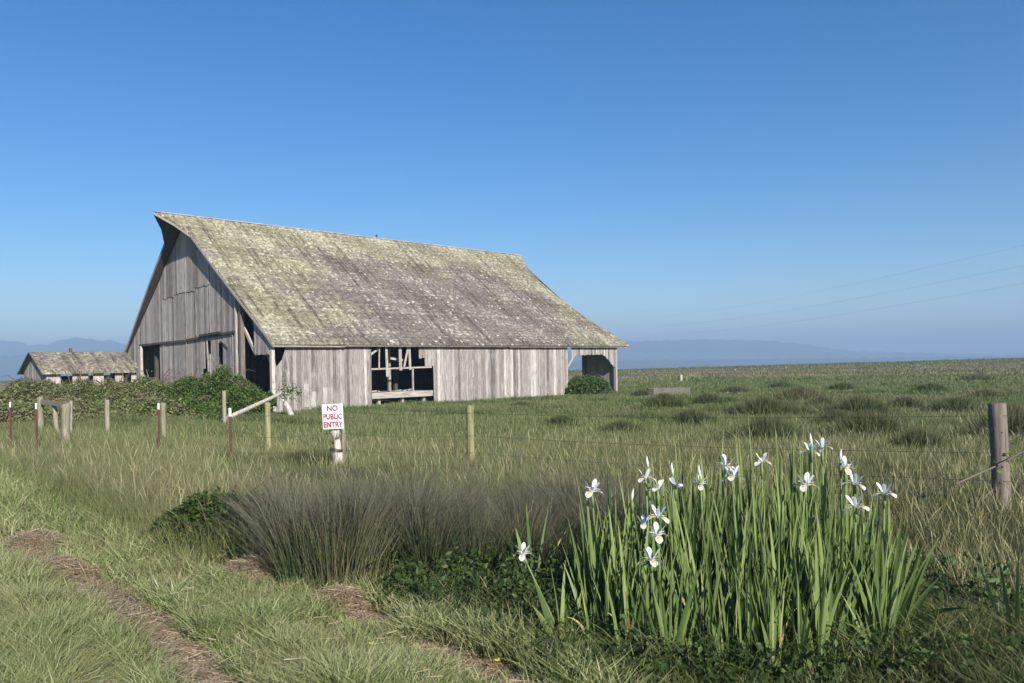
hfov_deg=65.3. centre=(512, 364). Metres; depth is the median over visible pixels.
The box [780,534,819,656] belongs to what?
iris leaf fan
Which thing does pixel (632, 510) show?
iris plant
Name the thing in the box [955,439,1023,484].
bramble cane
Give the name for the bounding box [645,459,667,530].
iris leaf fan
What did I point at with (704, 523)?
iris leaf fan
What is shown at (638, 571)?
iris leaf fan
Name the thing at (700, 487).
iris plant
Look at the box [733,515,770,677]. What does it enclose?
iris leaf fan
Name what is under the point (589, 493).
iris plant
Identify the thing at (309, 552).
rushes
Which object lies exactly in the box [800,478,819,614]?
iris leaf fan
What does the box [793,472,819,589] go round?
iris plant
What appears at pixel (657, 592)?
iris leaf fan
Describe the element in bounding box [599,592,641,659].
dock plant
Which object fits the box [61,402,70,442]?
fence post
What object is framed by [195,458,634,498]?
rushes
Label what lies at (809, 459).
iris plant
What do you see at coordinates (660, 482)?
iris plant
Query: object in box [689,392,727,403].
rush tussock
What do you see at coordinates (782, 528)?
iris leaf fan
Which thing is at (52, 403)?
fence rail
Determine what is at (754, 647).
iris leaf fan
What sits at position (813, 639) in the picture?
iris leaf fan
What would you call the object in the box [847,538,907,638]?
iris leaf fan
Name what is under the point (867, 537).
iris leaf fan
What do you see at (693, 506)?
iris leaf fan
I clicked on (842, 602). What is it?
iris leaf fan
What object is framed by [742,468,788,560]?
iris leaf fan
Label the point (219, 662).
straw
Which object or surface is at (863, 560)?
iris leaf fan
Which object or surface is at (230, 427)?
steel fence post
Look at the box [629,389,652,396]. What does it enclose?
rush tussock
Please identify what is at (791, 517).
iris leaf fan
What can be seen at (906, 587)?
iris leaf fan
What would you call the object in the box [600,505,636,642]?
iris leaf fan
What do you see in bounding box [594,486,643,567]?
iris leaf fan
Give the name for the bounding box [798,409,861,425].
rush tussock
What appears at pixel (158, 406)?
steel fence post
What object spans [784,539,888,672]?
iris leaf fan
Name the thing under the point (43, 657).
verge grass
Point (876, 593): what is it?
iris leaf fan
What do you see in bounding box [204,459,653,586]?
ditch grass
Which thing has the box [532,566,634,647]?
iris leaf fan
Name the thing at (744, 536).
iris leaf fan
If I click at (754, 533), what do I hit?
iris leaf fan
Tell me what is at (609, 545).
iris leaf fan
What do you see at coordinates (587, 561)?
iris leaf fan
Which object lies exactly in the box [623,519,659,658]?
iris leaf fan
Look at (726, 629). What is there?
iris leaf fan
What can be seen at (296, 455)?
rush tussock
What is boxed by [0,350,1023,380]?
hills
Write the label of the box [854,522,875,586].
iris leaf fan
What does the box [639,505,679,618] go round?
iris plant
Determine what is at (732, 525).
iris leaf fan
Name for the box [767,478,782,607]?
iris leaf fan
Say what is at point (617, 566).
iris leaf fan
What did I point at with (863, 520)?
iris leaf fan
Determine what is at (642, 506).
iris leaf fan
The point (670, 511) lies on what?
iris leaf fan
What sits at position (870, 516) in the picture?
iris leaf fan
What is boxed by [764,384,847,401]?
rush tussock
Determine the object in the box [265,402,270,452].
fence post
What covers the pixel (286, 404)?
twisted branch
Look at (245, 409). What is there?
leaning pole
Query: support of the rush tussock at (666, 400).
on the ground at (534, 426)
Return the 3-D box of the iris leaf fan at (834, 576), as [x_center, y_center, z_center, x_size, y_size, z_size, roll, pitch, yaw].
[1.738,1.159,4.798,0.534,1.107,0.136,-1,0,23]
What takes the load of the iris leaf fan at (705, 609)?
on the ground at (534, 426)
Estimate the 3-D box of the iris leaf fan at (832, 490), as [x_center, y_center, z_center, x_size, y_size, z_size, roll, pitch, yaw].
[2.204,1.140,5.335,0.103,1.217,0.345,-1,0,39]
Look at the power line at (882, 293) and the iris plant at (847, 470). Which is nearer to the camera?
the iris plant at (847, 470)
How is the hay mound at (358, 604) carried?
on the ground at (534, 426)
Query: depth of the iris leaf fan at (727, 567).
4.80 m
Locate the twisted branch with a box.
[272,375,305,415]
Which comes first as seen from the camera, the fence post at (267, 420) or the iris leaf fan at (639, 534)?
the iris leaf fan at (639, 534)
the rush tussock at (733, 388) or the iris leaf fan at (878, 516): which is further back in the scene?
the rush tussock at (733, 388)
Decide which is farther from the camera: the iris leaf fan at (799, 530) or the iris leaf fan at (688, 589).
the iris leaf fan at (799, 530)
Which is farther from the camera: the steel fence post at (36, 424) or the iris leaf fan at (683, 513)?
the steel fence post at (36, 424)
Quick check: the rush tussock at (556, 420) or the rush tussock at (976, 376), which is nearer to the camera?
the rush tussock at (556, 420)
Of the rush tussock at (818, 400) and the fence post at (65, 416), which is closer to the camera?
the fence post at (65, 416)
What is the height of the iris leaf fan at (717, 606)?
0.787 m
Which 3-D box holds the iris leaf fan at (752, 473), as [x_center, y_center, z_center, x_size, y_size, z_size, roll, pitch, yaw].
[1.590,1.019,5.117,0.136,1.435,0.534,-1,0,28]
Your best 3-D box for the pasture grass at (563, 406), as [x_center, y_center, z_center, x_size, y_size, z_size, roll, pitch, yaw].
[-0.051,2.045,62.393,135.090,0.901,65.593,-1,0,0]
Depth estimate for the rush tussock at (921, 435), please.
14.87 m
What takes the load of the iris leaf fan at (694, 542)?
on the ground at (534, 426)
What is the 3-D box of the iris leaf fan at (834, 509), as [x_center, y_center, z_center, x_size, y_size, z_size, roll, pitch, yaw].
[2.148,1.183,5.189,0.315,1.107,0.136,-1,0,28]
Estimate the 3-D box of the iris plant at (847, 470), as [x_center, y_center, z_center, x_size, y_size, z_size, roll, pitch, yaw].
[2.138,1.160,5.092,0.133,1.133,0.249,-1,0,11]
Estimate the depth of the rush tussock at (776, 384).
65.14 m
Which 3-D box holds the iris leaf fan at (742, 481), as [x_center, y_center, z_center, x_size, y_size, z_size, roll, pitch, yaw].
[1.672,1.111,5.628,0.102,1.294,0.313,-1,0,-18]
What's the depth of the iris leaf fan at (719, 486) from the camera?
5.56 m
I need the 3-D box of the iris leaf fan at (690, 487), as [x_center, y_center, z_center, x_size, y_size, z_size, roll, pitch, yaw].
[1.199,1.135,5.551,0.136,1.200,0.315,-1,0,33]
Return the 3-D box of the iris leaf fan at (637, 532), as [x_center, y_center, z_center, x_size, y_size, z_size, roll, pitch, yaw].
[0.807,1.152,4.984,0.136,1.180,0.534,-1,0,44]
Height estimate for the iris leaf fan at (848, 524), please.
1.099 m
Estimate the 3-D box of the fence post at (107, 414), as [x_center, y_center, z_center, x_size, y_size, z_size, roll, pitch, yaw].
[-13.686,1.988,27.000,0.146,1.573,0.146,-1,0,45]
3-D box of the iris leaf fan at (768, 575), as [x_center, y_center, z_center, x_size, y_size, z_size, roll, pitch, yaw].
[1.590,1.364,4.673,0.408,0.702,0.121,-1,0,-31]
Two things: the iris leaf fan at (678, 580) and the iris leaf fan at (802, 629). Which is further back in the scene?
the iris leaf fan at (678, 580)
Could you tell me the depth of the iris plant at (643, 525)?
4.73 m
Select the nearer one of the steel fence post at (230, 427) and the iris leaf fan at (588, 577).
the iris leaf fan at (588, 577)
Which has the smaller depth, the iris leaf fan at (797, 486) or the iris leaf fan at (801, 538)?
the iris leaf fan at (801, 538)
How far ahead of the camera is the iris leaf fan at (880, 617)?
4.48 m
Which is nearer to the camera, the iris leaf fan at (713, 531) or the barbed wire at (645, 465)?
the iris leaf fan at (713, 531)
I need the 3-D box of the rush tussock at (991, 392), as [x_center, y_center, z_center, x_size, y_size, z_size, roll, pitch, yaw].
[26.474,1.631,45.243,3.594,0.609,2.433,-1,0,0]
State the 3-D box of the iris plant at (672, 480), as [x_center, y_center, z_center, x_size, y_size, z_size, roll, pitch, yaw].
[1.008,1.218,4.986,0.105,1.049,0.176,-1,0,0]
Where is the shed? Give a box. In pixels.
[17,348,143,386]
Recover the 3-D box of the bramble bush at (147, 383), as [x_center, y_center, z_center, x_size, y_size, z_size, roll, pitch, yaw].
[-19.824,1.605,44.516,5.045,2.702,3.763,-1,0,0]
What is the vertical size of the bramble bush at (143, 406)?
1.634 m
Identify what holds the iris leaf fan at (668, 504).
on the ground at (534, 426)
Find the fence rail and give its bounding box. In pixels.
[40,400,66,405]
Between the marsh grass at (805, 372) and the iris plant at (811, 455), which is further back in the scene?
the marsh grass at (805, 372)
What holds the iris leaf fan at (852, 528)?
on the ground at (534, 426)
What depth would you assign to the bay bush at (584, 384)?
59.98 m
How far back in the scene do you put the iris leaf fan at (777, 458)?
5.14 m
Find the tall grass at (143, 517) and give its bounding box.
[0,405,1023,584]
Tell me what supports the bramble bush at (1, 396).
on the ground at (534, 426)
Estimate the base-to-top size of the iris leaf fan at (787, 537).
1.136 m
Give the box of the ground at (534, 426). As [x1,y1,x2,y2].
[0,358,1023,682]
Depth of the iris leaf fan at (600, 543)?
5.49 m
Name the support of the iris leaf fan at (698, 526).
on the ground at (534, 426)
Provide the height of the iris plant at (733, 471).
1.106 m
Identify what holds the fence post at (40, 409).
on the ground at (534, 426)
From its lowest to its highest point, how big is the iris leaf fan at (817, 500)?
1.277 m
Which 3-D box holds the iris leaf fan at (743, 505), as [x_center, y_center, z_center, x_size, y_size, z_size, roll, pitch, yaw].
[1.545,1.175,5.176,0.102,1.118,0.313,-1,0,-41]
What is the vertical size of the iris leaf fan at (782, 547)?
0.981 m
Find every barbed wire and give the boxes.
[238,433,1023,454]
[238,449,1022,483]
[245,411,1023,418]
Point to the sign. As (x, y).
(332, 416)
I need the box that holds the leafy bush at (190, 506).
[144,476,284,559]
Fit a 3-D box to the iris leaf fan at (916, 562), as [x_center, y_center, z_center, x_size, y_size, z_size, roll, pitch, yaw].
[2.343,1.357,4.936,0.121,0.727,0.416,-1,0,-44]
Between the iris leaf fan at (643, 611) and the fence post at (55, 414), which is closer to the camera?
the iris leaf fan at (643, 611)
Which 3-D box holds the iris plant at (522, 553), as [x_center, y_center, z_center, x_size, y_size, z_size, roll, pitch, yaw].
[0.212,1.396,4.721,0.401,0.676,0.123,-1,0,-7]
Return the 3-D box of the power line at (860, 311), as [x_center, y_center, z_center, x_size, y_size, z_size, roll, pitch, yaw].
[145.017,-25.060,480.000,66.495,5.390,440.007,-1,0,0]
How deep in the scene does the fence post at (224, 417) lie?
32.93 m
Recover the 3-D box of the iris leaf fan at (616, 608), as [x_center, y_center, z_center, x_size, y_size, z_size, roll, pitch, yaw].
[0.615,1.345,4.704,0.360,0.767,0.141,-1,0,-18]
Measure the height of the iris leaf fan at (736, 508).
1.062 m
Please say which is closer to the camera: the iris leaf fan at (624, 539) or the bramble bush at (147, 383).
the iris leaf fan at (624, 539)
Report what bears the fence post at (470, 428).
on the ground at (534, 426)
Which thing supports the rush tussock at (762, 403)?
on the ground at (534, 426)
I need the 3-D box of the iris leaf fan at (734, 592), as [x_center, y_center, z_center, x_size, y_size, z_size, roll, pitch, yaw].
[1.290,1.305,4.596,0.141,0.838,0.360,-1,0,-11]
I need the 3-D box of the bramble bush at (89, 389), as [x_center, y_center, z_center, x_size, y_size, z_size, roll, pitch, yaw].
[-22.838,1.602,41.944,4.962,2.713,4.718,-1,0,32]
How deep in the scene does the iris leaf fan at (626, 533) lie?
5.04 m
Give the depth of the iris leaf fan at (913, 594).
4.70 m
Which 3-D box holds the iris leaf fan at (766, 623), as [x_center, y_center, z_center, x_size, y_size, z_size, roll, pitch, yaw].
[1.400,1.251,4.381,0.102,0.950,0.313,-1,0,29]
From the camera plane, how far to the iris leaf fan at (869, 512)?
5.13 m
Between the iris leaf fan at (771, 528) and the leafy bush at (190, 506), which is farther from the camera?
the leafy bush at (190, 506)
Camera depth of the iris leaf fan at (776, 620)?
4.50 m
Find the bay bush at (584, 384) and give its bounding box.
[565,370,614,394]
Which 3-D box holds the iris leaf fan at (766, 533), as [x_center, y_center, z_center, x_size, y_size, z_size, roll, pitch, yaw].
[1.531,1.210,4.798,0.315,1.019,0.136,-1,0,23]
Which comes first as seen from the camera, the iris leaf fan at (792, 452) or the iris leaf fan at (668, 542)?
the iris leaf fan at (668, 542)
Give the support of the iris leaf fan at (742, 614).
on the ground at (534, 426)
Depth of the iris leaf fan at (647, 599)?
4.69 m
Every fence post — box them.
[9,402,11,443]
[35,403,37,446]
[37,396,43,431]
[51,405,59,433]
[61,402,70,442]
[69,400,72,433]
[105,400,109,433]
[157,403,159,448]
[160,403,165,434]
[222,391,226,421]
[229,408,231,461]
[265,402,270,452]
[466,405,474,461]
[988,403,1011,514]
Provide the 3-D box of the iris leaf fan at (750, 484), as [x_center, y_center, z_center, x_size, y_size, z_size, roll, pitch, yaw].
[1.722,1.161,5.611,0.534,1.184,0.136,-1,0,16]
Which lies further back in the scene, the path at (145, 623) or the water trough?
the water trough
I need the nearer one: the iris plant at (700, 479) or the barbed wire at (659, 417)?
the iris plant at (700, 479)
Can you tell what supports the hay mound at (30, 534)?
on the ground at (534, 426)
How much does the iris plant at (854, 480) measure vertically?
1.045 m
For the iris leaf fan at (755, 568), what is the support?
on the ground at (534, 426)
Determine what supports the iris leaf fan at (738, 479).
on the ground at (534, 426)
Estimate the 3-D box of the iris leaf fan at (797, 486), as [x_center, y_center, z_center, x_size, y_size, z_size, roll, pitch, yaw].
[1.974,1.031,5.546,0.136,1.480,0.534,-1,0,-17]
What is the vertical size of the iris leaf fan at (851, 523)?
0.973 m
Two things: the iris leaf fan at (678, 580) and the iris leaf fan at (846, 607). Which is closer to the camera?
the iris leaf fan at (846, 607)
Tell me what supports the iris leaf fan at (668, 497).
on the ground at (534, 426)
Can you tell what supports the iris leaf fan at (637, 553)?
on the ground at (534, 426)
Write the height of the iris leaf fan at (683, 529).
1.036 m
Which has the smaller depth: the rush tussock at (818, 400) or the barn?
the rush tussock at (818, 400)
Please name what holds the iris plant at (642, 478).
on the ground at (534, 426)
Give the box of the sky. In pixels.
[0,0,1023,354]
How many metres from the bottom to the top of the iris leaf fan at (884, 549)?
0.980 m
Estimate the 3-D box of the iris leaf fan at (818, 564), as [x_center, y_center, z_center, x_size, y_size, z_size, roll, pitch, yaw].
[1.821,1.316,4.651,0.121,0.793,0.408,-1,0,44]
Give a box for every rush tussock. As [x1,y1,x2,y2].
[243,449,360,467]
[505,401,534,405]
[536,414,588,425]
[584,419,651,434]
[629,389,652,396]
[636,391,698,407]
[652,408,724,425]
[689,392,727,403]
[692,412,835,443]
[710,394,834,415]
[712,385,760,393]
[764,381,804,387]
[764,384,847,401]
[787,408,958,440]
[795,392,919,416]
[798,395,841,407]
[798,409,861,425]
[819,382,859,389]
[870,425,961,454]
[882,396,931,408]
[903,395,984,412]
[904,382,957,392]
[916,397,1023,438]
[942,373,1005,380]
[959,388,1012,397]
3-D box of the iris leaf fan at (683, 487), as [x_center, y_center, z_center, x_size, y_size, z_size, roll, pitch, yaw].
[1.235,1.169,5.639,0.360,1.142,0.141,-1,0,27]
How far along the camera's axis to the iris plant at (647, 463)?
4.99 m
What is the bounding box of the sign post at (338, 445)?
[329,412,345,465]
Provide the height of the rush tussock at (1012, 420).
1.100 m
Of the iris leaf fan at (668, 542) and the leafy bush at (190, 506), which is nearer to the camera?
the iris leaf fan at (668, 542)
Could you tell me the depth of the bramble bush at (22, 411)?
32.89 m
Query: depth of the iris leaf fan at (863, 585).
4.78 m
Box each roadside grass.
[339,542,1022,682]
[541,477,1023,682]
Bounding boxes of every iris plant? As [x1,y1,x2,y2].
[513,542,580,638]
[582,479,604,622]
[618,489,650,624]
[634,457,669,594]
[634,514,653,615]
[635,522,674,642]
[637,547,668,658]
[638,468,659,544]
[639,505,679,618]
[649,479,668,571]
[663,476,682,626]
[671,463,674,617]
[691,475,709,547]
[698,466,716,581]
[711,454,731,552]
[721,465,748,553]
[754,452,771,558]
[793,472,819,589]
[800,442,819,544]
[810,433,823,554]
[814,437,837,540]
[829,494,869,587]
[833,456,854,568]
[839,449,851,592]
[842,472,865,579]
[872,482,896,575]
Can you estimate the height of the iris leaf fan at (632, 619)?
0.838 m
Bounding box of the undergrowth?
[354,537,1023,682]
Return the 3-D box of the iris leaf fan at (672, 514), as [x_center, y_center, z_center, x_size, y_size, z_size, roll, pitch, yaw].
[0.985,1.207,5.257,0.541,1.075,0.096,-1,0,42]
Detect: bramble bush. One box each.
[0,374,78,403]
[0,388,35,405]
[0,394,75,423]
[30,396,138,422]
[39,369,115,401]
[91,391,207,419]
[92,370,155,402]
[126,369,186,398]
[152,368,204,399]
[166,392,226,418]
[192,357,255,413]
[219,380,277,414]
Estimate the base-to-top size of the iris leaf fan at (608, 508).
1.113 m
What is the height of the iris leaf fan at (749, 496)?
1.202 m
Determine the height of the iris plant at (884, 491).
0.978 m
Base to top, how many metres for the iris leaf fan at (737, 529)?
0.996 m
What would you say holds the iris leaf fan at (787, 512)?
on the ground at (534, 426)
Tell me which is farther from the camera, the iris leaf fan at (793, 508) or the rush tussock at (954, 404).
the rush tussock at (954, 404)
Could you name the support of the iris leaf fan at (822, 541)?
on the ground at (534, 426)
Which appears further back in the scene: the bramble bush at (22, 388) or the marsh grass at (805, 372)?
the marsh grass at (805, 372)
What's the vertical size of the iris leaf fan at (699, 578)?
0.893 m
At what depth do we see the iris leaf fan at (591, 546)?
5.06 m
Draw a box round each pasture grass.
[0,358,1023,390]
[0,373,1023,432]
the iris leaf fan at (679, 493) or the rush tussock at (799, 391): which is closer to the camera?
the iris leaf fan at (679, 493)
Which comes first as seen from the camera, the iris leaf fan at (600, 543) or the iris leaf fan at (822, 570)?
the iris leaf fan at (822, 570)
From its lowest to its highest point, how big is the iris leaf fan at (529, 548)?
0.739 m
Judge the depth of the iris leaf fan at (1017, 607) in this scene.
4.61 m
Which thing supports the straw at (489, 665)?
on the ground at (534, 426)
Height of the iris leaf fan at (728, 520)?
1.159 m
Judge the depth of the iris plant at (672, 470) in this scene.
5.00 m
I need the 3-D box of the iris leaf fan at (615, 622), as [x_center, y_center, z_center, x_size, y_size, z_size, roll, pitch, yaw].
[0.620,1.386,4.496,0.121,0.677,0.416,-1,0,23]
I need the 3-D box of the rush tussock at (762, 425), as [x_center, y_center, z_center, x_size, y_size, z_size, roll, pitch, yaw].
[6.168,1.597,19.563,3.936,0.854,2.488,-1,0,-19]
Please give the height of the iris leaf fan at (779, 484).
1.317 m
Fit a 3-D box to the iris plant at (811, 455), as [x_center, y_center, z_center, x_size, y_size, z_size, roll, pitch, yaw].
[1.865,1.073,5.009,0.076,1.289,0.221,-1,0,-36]
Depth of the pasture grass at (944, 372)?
121.03 m
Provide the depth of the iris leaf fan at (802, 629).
4.34 m
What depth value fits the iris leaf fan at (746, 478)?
5.49 m
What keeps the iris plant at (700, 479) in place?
on the ground at (534, 426)
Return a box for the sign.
[322,403,343,429]
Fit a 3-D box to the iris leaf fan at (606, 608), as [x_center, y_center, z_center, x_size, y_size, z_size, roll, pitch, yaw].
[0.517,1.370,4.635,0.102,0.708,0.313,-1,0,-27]
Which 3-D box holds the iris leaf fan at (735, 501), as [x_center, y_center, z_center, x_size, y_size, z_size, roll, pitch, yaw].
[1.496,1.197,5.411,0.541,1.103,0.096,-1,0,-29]
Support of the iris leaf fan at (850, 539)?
on the ground at (534, 426)
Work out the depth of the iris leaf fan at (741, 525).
4.95 m
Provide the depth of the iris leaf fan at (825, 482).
5.29 m
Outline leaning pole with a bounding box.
[227,391,283,418]
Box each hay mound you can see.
[1,526,70,553]
[36,551,97,581]
[214,552,298,589]
[298,582,386,620]
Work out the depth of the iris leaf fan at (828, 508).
5.00 m
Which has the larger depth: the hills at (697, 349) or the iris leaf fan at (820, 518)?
the hills at (697, 349)
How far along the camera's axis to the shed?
50.68 m
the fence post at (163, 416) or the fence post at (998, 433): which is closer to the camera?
the fence post at (998, 433)
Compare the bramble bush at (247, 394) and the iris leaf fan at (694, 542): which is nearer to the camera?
the iris leaf fan at (694, 542)
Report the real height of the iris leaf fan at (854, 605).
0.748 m
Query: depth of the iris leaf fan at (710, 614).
4.39 m
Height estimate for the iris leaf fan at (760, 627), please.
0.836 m
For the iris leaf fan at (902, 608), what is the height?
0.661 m
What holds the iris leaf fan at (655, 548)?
on the ground at (534, 426)
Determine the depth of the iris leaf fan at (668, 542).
5.14 m
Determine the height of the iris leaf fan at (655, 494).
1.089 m
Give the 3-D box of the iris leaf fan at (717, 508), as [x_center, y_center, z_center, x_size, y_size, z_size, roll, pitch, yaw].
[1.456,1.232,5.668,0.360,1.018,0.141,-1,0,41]
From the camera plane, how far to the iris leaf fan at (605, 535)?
5.24 m
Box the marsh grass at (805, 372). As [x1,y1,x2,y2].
[640,359,1023,377]
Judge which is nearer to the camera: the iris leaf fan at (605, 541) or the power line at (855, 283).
the iris leaf fan at (605, 541)
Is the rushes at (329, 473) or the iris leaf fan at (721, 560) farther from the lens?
the rushes at (329, 473)
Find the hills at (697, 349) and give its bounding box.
[0,337,1023,360]
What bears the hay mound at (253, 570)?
on the ground at (534, 426)
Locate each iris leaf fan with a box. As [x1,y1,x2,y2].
[497,505,566,587]
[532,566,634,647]
[561,504,618,620]
[561,563,621,647]
[568,533,605,646]
[569,526,607,611]
[575,471,613,579]
[577,543,617,588]
[579,461,643,573]
[585,485,608,588]
[587,545,617,657]
[591,533,637,622]
[593,529,618,612]
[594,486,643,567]
[595,485,609,573]
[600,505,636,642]
[601,528,661,600]
[601,532,627,635]
[602,512,663,578]
[604,508,627,594]
[604,525,650,655]
[604,550,629,662]
[607,469,617,544]
[608,521,635,625]
[609,514,616,579]
[612,490,631,570]
[612,557,673,655]
[617,470,644,591]
[617,562,667,623]
[621,506,641,550]
[623,485,669,605]
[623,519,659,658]
[626,456,668,591]
[627,513,682,638]
[629,486,669,597]
[630,558,702,670]
[634,474,645,577]
[641,476,687,529]
[641,544,715,664]
[642,502,662,621]
[644,453,688,548]
[644,462,656,516]
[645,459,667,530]
[646,477,700,581]
[651,463,698,546]
[651,469,696,581]
[652,468,697,560]
[653,488,699,622]
[654,486,671,585]
[656,451,710,567]
[660,486,711,609]
[661,551,731,657]
[663,461,690,561]
[665,475,721,637]
[666,454,714,528]
[669,524,726,603]
[670,495,713,628]
[673,469,722,566]
[673,503,693,570]
[674,435,697,537]
[676,507,707,588]
[678,502,734,642]
[679,441,693,533]
[679,477,697,538]
[680,483,722,567]
[682,465,714,575]
[682,527,746,647]
[683,459,722,557]
[686,471,732,603]
[688,458,721,525]
[691,471,731,530]
[693,481,760,577]
[694,519,729,666]
[695,464,717,556]
[696,452,725,580]
[696,491,720,566]
[700,469,756,554]
[702,429,731,538]
[704,460,734,593]
[706,512,759,670]
[706,512,779,620]
[712,473,759,641]
[716,522,775,598]
[717,561,789,667]
[718,460,769,509]
[718,520,761,641]
[722,500,789,587]
[723,439,754,570]
[724,445,776,578]
[724,471,747,567]
[724,487,759,577]
[725,502,753,616]
[729,468,763,556]
[729,469,753,525]
[730,470,738,525]
[731,518,753,642]
[732,523,790,671]
[733,484,788,601]
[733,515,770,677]
[734,535,793,631]
[735,438,747,501]
[737,512,777,640]
[738,434,758,512]
[740,433,764,532]
[742,449,833,577]
[742,465,776,525]
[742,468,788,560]
[745,417,773,559]
[746,452,761,552]
[746,492,785,579]
[748,475,757,576]
[751,482,795,582]
[751,511,773,665]
[752,506,814,586]
[753,510,806,650]
[755,509,796,674]
[756,471,810,551]
[757,537,811,610]
[758,488,811,613]
[759,429,800,543]
[760,436,819,568]
[760,527,849,642]
[762,481,829,548]
[767,463,811,569]
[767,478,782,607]
[767,499,816,554]
[767,500,797,566]
[768,560,820,648]
[769,461,816,593]
[771,460,835,547]
[772,440,829,540]
[772,495,806,595]
[780,441,818,539]
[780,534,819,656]
[781,556,820,668]
[784,449,821,573]
[784,489,811,573]
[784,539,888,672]
[785,481,848,606]
[786,433,803,546]
[786,445,819,535]
[786,477,829,572]
[788,420,816,508]
[790,492,836,627]
[792,429,806,472]
[793,533,865,659]
[795,546,828,658]
[797,429,845,561]
[797,444,819,500]
[797,444,842,525]
[797,449,847,591]
[798,518,829,633]
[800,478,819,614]
[802,530,873,643]
[804,451,861,547]
[804,455,820,510]
[805,527,844,613]
[809,498,874,634]
[809,502,845,654]
[813,476,881,638]
[813,492,848,575]
[815,453,829,559]
[818,517,857,616]
[819,474,876,563]
[821,461,838,562]
[826,481,844,548]
[827,451,850,531]
[831,466,877,560]
[831,481,878,541]
[832,470,866,541]
[835,528,900,627]
[835,541,897,637]
[840,529,907,658]
[846,518,918,624]
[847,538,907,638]
[849,512,878,546]
[849,513,905,588]
[851,507,969,639]
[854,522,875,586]
[857,481,898,551]
[859,480,881,563]
[859,550,893,658]
[860,508,950,600]
[861,526,926,600]
[862,488,894,548]
[863,544,915,637]
[864,541,890,607]
[867,496,902,593]
[867,566,931,635]
[977,548,1023,632]
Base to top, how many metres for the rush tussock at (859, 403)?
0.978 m
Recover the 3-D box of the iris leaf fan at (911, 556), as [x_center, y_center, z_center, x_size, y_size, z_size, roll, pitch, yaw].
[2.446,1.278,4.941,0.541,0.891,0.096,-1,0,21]
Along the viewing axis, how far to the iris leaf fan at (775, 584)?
4.49 m
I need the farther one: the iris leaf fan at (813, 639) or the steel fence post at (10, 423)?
the steel fence post at (10, 423)
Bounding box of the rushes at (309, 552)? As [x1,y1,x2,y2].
[94,451,703,591]
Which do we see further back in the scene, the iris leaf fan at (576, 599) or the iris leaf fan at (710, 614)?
the iris leaf fan at (576, 599)
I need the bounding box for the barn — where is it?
[124,211,629,411]
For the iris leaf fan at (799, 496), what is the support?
on the ground at (534, 426)
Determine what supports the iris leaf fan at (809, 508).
on the ground at (534, 426)
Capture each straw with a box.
[0,502,440,682]
[0,534,246,682]
[125,557,270,596]
[319,606,551,682]
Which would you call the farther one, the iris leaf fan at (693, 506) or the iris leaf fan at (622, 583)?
the iris leaf fan at (693, 506)
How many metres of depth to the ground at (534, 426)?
49.29 m
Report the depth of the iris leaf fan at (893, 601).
4.58 m
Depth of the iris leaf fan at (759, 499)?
5.32 m
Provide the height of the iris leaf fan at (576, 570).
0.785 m
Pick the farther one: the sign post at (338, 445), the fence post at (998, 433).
the sign post at (338, 445)
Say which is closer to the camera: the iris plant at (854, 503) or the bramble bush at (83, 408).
the iris plant at (854, 503)
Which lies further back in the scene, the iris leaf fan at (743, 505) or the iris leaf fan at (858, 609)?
the iris leaf fan at (743, 505)
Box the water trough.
[647,387,689,394]
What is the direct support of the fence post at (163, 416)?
on the ground at (534, 426)
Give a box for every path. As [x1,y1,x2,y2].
[1,538,234,682]
[431,646,531,682]
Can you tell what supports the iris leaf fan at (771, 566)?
on the ground at (534, 426)
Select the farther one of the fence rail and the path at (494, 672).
the fence rail
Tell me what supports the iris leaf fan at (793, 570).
on the ground at (534, 426)
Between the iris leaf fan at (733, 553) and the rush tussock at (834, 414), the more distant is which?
the rush tussock at (834, 414)
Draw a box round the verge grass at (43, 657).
[0,454,679,682]
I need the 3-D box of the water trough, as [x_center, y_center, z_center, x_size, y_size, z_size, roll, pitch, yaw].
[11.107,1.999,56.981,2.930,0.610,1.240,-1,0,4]
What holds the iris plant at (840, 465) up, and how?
on the ground at (534, 426)
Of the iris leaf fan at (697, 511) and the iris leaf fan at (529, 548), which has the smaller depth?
the iris leaf fan at (697, 511)
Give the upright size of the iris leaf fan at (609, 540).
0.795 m
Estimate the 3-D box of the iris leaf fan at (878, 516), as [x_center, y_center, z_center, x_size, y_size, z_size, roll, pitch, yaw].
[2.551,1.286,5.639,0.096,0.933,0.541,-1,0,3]
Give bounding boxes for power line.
[645,245,1023,317]
[648,268,1008,326]
[653,283,1023,334]
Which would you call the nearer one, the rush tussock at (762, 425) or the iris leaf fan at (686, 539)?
the iris leaf fan at (686, 539)
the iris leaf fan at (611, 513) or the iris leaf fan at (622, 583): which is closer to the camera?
the iris leaf fan at (622, 583)
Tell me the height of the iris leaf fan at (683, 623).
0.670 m
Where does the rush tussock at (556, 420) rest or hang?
on the ground at (534, 426)
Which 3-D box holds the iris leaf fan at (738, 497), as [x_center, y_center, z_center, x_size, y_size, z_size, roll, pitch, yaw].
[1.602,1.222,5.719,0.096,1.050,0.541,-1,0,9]
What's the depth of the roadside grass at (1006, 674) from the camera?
4.31 m
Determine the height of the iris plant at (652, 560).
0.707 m
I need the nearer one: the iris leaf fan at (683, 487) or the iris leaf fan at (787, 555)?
the iris leaf fan at (787, 555)
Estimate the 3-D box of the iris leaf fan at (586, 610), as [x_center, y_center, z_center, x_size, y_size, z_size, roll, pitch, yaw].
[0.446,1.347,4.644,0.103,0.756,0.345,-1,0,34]
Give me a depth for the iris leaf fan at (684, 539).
5.02 m

